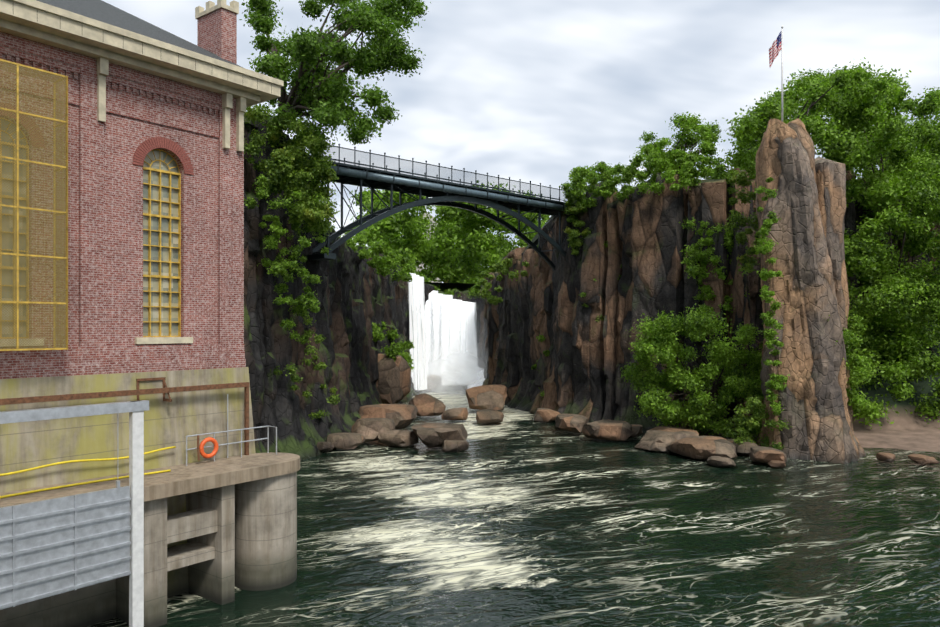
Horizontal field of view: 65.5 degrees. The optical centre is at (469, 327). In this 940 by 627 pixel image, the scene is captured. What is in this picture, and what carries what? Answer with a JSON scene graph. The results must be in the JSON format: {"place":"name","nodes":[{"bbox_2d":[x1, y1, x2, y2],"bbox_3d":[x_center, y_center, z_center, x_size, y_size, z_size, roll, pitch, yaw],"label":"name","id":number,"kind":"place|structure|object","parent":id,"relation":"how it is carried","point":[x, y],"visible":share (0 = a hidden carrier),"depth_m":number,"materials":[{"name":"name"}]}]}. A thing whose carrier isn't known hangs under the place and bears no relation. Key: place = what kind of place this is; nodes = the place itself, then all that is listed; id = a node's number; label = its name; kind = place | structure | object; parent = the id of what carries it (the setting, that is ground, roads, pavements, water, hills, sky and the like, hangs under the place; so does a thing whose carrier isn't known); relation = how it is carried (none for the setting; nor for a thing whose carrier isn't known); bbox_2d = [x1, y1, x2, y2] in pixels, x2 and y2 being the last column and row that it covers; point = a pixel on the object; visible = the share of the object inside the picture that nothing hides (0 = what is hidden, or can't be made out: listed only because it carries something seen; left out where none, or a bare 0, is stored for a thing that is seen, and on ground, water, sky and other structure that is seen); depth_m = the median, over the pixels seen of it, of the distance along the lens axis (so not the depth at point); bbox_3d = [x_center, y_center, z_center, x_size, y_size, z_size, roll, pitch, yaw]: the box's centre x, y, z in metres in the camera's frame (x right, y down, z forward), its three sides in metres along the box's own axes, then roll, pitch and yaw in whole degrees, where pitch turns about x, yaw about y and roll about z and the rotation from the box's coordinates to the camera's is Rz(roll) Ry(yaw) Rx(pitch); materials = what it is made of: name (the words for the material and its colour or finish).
{"place":"outdoors","nodes":[
{"label":"outdoors","id":0,"kind":"place"},
{"bbox_2d":[0,8,245,378],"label":"power house walls","id":1,"kind":"structure","parent":0,"point":[105,251],"depth_m":23.92,"materials":[{"name":"red brick"}]},
{"bbox_2d":[1,119,178,336],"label":"window pane","id":2,"kind":"structure","parent":1,"relation":"in","point":[164,253],"depth_m":25.00,"materials":[{"name":"beige glass"}]},
{"bbox_2d":[0,118,180,338],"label":"power house window bars","id":3,"kind":"object","parent":2,"relation":"attached to","point":[149,230],"visible":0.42,"depth_m":24.82,"materials":[{"name":"yellow metal"}]},
{"bbox_2d":[0,102,193,174],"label":"power house arches","id":4,"kind":"structure","parent":1,"relation":"attached to","point":[144,148],"depth_m":24.47,"materials":[{"name":"red brick"}]},
{"bbox_2d":[36,0,242,67],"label":"roof","id":5,"kind":"structure","parent":1,"relation":"on","point":[103,11],"depth_m":25.22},
{"bbox_2d":[0,0,283,346],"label":"stone trim","id":6,"kind":"structure","parent":1,"relation":"attached to","point":[103,44],"depth_m":23.54,"materials":[{"name":"beige stone"}]},
{"bbox_2d":[0,367,255,597],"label":"concrete foundation wall","id":7,"kind":"structure","parent":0,"point":[179,418],"depth_m":23.39,"materials":[{"name":"beige concrete"}]},
{"bbox_2d":[244,114,420,459],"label":"cliff rock","id":8,"kind":"object","parent":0,"point":[356,295],"visible":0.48,"depth_m":54.77,"materials":[{"name":"brown stone"}]},
{"bbox_2d":[244,157,319,308],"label":"cliff vine leaves","id":9,"kind":"object","parent":8,"relation":"on","point":[304,242],"visible":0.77,"depth_m":47.09,"materials":[{"name":"green plant"}]},
{"bbox_2d":[254,180,328,344],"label":"hanging cliff leaves","id":10,"kind":"object","parent":8,"relation":"on","point":[276,225],"visible":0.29,"depth_m":48.38,"materials":[{"name":"green plant"}]},
{"bbox_2d":[244,103,340,238],"bbox_3d":[-12.028,-10.649,49.783,7.650,9.807,8.439,0,0,1],"label":"tree foliage","id":11,"kind":"object","parent":8,"relation":"on","point":[290,169],"visible":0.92,"depth_m":47.30,"materials":[{"name":"green plant"}]},
{"bbox_2d":[270,316,339,419],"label":"cliff leaves","id":12,"kind":"object","parent":8,"relation":"on","point":[319,366],"visible":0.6,"depth_m":50.40,"materials":[{"name":"green plant"}]},
{"bbox_2d":[239,0,430,156],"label":"tree","id":13,"kind":"object","parent":8,"relation":"on","point":[377,17],"depth_m":48.98,"materials":[{"name":"green plant"}]},
{"bbox_2d":[339,228,416,282],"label":"shrubs","id":14,"kind":"object","parent":8,"relation":"on","point":[384,262],"visible":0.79,"depth_m":70.84,"materials":[{"name":"green plant"}]},
{"bbox_2d":[371,321,414,368],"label":"shrub leaves","id":15,"kind":"object","parent":8,"relation":"on","point":[391,350],"visible":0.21,"depth_m":81.58,"materials":[{"name":"green plant"}]},
{"bbox_2d":[317,354,506,451],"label":"boulders","id":16,"kind":"object","parent":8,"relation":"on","point":[386,420],"visible":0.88,"depth_m":63.45,"materials":[{"name":"brown stone"}]},
{"bbox_2d":[408,273,416,383],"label":"great falls","id":17,"kind":"structure","parent":8,"relation":"on","point":[412,289],"depth_m":100.28,"materials":[{"name":"white liquid"}]},
{"bbox_2d":[412,275,420,389],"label":"great falls","id":18,"kind":"structure","parent":8,"relation":"on","point":[414,321],"depth_m":99.89,"materials":[{"name":"white liquid"}]},
{"bbox_2d":[307,144,575,275],"bbox_3d":[-0.656,-9.340,64.366,30.252,8.500,3.820,0,0,-42],"label":"steel footbridge","id":19,"kind":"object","parent":8,"relation":"on","point":[440,198],"visible":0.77,"depth_m":61.35,"materials":[{"name":"black metal"}]},
{"bbox_2d":[306,161,571,210],"bbox_3d":[0.394,-11.640,63.198,33.653,0.600,0.585,0,0,-42],"label":"footbridge pipe","id":20,"kind":"object","parent":19,"relation":"attached to","point":[349,172],"visible":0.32,"depth_m":60.39,"materials":[{"name":"grey metal"}]},
{"bbox_2d":[327,147,566,198],"bbox_3d":[-0.696,-12.835,64.410,30.053,0.950,3.600,0,0,-42],"label":"bridge railing","id":21,"kind":"object","parent":19,"relation":"attached to","point":[443,173],"depth_m":60.64,"materials":[{"name":"black metal"}]},
{"bbox_2d":[416,212,440,282],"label":"pale house walls","id":22,"kind":"structure","parent":0,"point":[431,219],"depth_m":230.27,"materials":[{"name":"white paint"}]},
{"bbox_2d":[408,282,474,289],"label":"river ground","id":23,"kind":"structure","parent":0,"point":[456,285],"depth_m":120.20,"materials":[{"name":"black soil"}]},
{"bbox_2d":[341,180,549,282],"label":"tree leaves","id":24,"kind":"object","parent":23,"relation":"on","point":[462,246],"visible":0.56,"depth_m":144.02,"materials":[{"name":"green plant"}]},
{"bbox_2d":[411,270,482,298],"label":"shrub leaves","id":25,"kind":"object","parent":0,"point":[473,289],"visible":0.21,"depth_m":112.70,"materials":[{"name":"green plant"}]},
{"bbox_2d":[426,295,487,384],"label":"falls mist","id":26,"kind":"structure","parent":0,"point":[458,337],"depth_m":104.03,"materials":[{"name":"white liquid"}]},
{"bbox_2d":[88,387,939,626],"bbox_3d":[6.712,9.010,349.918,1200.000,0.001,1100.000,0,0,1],"label":"river water","id":27,"kind":"structure","parent":0,"point":[516,518],"depth_m":31.15,"materials":[{"name":"green liquid"}]},
{"bbox_2d":[129,401,143,626],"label":"tailrace gate posts","id":28,"kind":"object","parent":27,"relation":"in","point":[136,485],"visible":1,"depth_m":20.99,"materials":[{"name":"grey metal"}]},
{"bbox_2d":[0,400,148,609],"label":"metal gate","id":29,"kind":"structure","parent":28,"relation":"attached to","point":[53,547],"depth_m":19.47,"materials":[{"name":"grey metal"}]},
{"bbox_2d":[410,355,485,396],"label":"waterfall mist","id":30,"kind":"object","parent":27,"relation":"on","point":[454,367],"visible":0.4,"depth_m":96.07,"materials":[{"name":"white liquid"}]},
{"bbox_2d":[467,366,484,388],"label":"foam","id":31,"kind":"object","parent":27,"relation":"in","point":[478,378],"depth_m":101.00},
{"bbox_2d":[533,408,938,467],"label":"shoreline rocks","id":32,"kind":"object","parent":27,"relation":"in","point":[717,450],"visible":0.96,"depth_m":52.54,"materials":[{"name":"brown stone"}]},
{"bbox_2d":[721,394,791,449],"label":"shore weed leaves","id":33,"kind":"object","parent":32,"relation":"on","point":[755,405],"visible":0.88,"depth_m":51.06,"materials":[{"name":"green plant"}]},
{"bbox_2d":[102,0,939,282],"label":"sky","id":34,"kind":"structure","parent":0,"point":[535,91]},
{"bbox_2d":[525,216,552,249],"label":"gorge top ground","id":35,"kind":"structure","parent":0,"point":[534,240],"depth_m":83.77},
{"bbox_2d":[477,168,939,439],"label":"cliff rock","id":36,"kind":"object","parent":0,"point":[647,236],"visible":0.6,"depth_m":67.81,"materials":[{"name":"brown stone"}]},
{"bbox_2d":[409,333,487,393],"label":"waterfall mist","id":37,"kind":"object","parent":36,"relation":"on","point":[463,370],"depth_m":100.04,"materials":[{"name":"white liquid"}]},
{"bbox_2d":[477,258,529,305],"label":"bush","id":38,"kind":"object","parent":36,"relation":"on","point":[503,266],"visible":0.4,"depth_m":85.71,"materials":[{"name":"green plant"}]},
{"bbox_2d":[531,335,549,398],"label":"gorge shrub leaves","id":39,"kind":"object","parent":36,"relation":"on","point":[541,338],"visible":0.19,"depth_m":76.78,"materials":[{"name":"green plant"}]},
{"bbox_2d":[563,192,592,255],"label":"ivy leaves","id":40,"kind":"object","parent":36,"relation":"attached to","point":[571,198],"visible":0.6,"depth_m":69.72,"materials":[{"name":"green plant"}]},
{"bbox_2d":[580,241,621,369],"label":"cliff crack leaves","id":41,"kind":"object","parent":36,"relation":"on","point":[582,294],"visible":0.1,"depth_m":68.23,"materials":[{"name":"green plant"}]},
{"bbox_2d":[559,148,755,209],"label":"shrubs","id":42,"kind":"object","parent":36,"relation":"on","point":[609,178],"visible":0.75,"depth_m":63.46,"materials":[{"name":"green plant"}]},
{"bbox_2d":[636,112,722,173],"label":"cliff top tree","id":43,"kind":"object","parent":36,"relation":"on","point":[691,126],"depth_m":66.86,"materials":[{"name":"green plant"}]},
{"bbox_2d":[620,303,763,439],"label":"cliff foot trees","id":44,"kind":"object","parent":36,"relation":"on","point":[673,376],"depth_m":55.92,"materials":[{"name":"green plant"}]},
{"bbox_2d":[694,226,733,311],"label":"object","id":45,"kind":"object","parent":36,"relation":"attached to","point":[703,257],"visible":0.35,"depth_m":60.93,"materials":[{"name":"green plant"}]},
{"bbox_2d":[679,217,749,312],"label":"cliff crack leaves","id":46,"kind":"object","parent":36,"relation":"attached to","point":[693,270],"visible":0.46,"depth_m":60.63,"materials":[{"name":"green plant"}]},
{"bbox_2d":[725,164,759,275],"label":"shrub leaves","id":47,"kind":"object","parent":36,"relation":"attached to","point":[741,178],"visible":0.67,"depth_m":56.36,"materials":[{"name":"green plant"}]},
{"bbox_2d":[743,84,837,161],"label":"tree branches","id":48,"kind":"object","parent":36,"relation":"on","point":[810,107],"visible":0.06,"depth_m":63.73,"materials":[{"name":"brown plant"}]},
{"bbox_2d":[716,57,939,428],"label":"woodland leaves","id":49,"kind":"object","parent":36,"relation":"on","point":[852,102],"visible":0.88,"depth_m":61.66,"materials":[{"name":"green plant"}]},
{"bbox_2d":[850,296,939,451],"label":"dirt bank","id":50,"kind":"structure","parent":0,"point":[913,431],"depth_m":61.74,"materials":[{"name":"brown soil"}]},
{"bbox_2d":[755,119,865,463],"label":"rock pillar","id":51,"kind":"structure","parent":50,"relation":"on","point":[812,398],"depth_m":51.23,"materials":[{"name":"brown stone"}]},
{"bbox_2d":[752,177,789,415],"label":"pillar vine leaves","id":52,"kind":"object","parent":51,"relation":"attached to","point":[765,247],"visible":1,"depth_m":50.69,"materials":[{"name":"green plant"}]},
{"bbox_2d":[781,26,783,121],"bbox_3d":[22.988,-18.270,53.814,0.320,7.960,0.304,0,0,1],"label":"flagpole","id":53,"kind":"object","parent":51,"relation":"on","point":[782,27],"visible":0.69,"depth_m":53.76,"materials":[{"name":"white metal"}]},
{"bbox_2d":[769,32,780,67],"bbox_3d":[22.480,-20.477,53.815,0.897,2.826,0.231,0,0,1],"label":"flag","id":54,"kind":"object","parent":53,"relation":"attached to","point":[774,49],"visible":1,"depth_m":53.81,"materials":[{"name":"multicoloured fabric"}]},
{"bbox_2d":[824,312,876,411],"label":"shrub leaves","id":55,"kind":"object","parent":51,"relation":"attached to","point":[860,370],"visible":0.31,"depth_m":52.52,"materials":[{"name":"green plant"}]},
{"bbox_2d":[815,157,853,433],"bbox_3d":[26.548,-1.390,54.936,3.893,22.800,4.721,0,0,1],"label":"rock pillar","id":56,"kind":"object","parent":50,"relation":"on","point":[831,180],"visible":0.23,"depth_m":53.05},
{"bbox_2d":[815,123,890,171],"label":"tree branches","id":57,"kind":"object","parent":50,"relation":"on","point":[885,160],"depth_m":77.73,"materials":[{"name":"brown plant"}]},
{"bbox_2d":[829,123,939,352],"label":"tree branches","id":58,"kind":"object","parent":50,"relation":"on","point":[902,245],"visible":0.08,"depth_m":65.89,"materials":[{"name":"brown plant"}]},
{"label":"ground","id":59,"kind":"structure","parent":0,"visible":0},
{"bbox_2d":[0,472,296,626],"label":"concrete piers","id":60,"kind":"structure","parent":59,"relation":"on","point":[242,536],"depth_m":23.89,"materials":[{"name":"grey concrete"}]},
{"bbox_2d":[0,452,299,507],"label":"concrete deck","id":61,"kind":"structure","parent":60,"relation":"on","point":[181,479],"depth_m":23.19,"materials":[{"name":"concrete"}]},
{"bbox_2d":[0,446,175,498],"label":"yellow hoses","id":62,"kind":"object","parent":61,"relation":"on","point":[62,486],"visible":0.9,"depth_m":21.79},
{"bbox_2d":[0,377,249,454],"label":"pipe","id":63,"kind":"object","parent":61,"relation":"on","point":[138,392],"depth_m":23.99,"materials":[{"name":"brown metal"}]},
{"bbox_2d":[186,394,276,465],"bbox_3d":[-8.525,3.510,26.005,3.387,2.300,0.553,0,0,-43],"label":"railing","id":64,"kind":"object","parent":61,"relation":"on","point":[241,441],"visible":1,"depth_m":26.19,"materials":[{"name":"metal"}]},
{"bbox_2d":[197,435,199,459],"bbox_3d":[-9.269,4.085,24.952,0.108,0.854,0.110,0,0,38],"label":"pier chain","id":65,"kind":"object","parent":64,"relation":"attached to","point":[198,452],"visible":1,"depth_m":24.91,"materials":[{"name":"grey metal"}]},
{"bbox_2d":[199,437,218,457],"bbox_3d":[-9.026,4.140,25.270,0.143,0.730,0.729,0,0,38],"label":"life ring","id":66,"kind":"object","parent":64,"relation":"attached to","point":[204,442],"visible":0.94,"depth_m":25.21,"materials":[{"name":"orange plastic"}]},
{"bbox_2d":[142,43,271,92],"bbox_3d":[-23.602,-3.865,18.267,14.503,10.450,34.100,0,0,38],"label":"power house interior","id":67,"kind":"object","parent":59,"relation":"on","point":[195,68],"visible":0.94,"depth_m":24.77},
{"bbox_2d":[0,61,65,348],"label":"window screen","id":68,"kind":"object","parent":67,"relation":"on","point":[57,145],"depth_m":20.87,"materials":[{"name":"yellow metal"}]},
{"bbox_2d":[0,59,67,350],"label":"window screen frame","id":69,"kind":"object","parent":68,"relation":"attached to","point":[17,207],"visible":0.67,"depth_m":20.98,"materials":[{"name":"yellow metal"}]},
{"bbox_2d":[407,283,480,387],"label":"falls wall rock","id":70,"kind":"object","parent":59,"relation":"on","point":[428,288],"depth_m":112.80,"materials":[{"name":"black stone"}]},
{"bbox_2d":[417,277,427,389],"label":"waterfall","id":71,"kind":"structure","parent":70,"relation":"attached to","point":[421,344],"depth_m":99.59,"materials":[{"name":"white liquid"}]},
{"bbox_2d":[423,299,431,375],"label":"waterfall","id":72,"kind":"structure","parent":70,"relation":"attached to","point":[428,329],"depth_m":108.57,"materials":[{"name":"white liquid"}]},
{"bbox_2d":[428,291,437,357],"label":"waterfall","id":73,"kind":"structure","parent":70,"relation":"attached to","point":[430,300],"depth_m":109.29,"materials":[{"name":"white liquid"}]},
{"bbox_2d":[431,293,442,375],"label":"waterfall","id":74,"kind":"structure","parent":70,"relation":"attached to","point":[436,302],"depth_m":107.84,"materials":[{"name":"white liquid"}]},
{"bbox_2d":[439,295,453,384],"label":"waterfall","id":75,"kind":"structure","parent":70,"relation":"attached to","point":[446,299],"depth_m":106.70,"materials":[{"name":"white liquid"}]},
{"bbox_2d":[447,299,460,384],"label":"waterfall","id":76,"kind":"structure","parent":70,"relation":"attached to","point":[454,325],"depth_m":105.92,"materials":[{"name":"white liquid"}]},
{"bbox_2d":[458,300,461,355],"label":"waterfall","id":77,"kind":"structure","parent":70,"relation":"attached to","point":[459,320],"depth_m":108.28,"materials":[{"name":"white liquid"}]},
{"bbox_2d":[460,301,468,384],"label":"waterfall","id":78,"kind":"structure","parent":70,"relation":"attached to","point":[464,303],"depth_m":107.10,"materials":[{"name":"white liquid"}]},
{"bbox_2d":[463,302,477,384],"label":"waterfall","id":79,"kind":"structure","parent":70,"relation":"attached to","point":[469,308],"depth_m":106.68,"materials":[{"name":"white liquid"}]}
]}

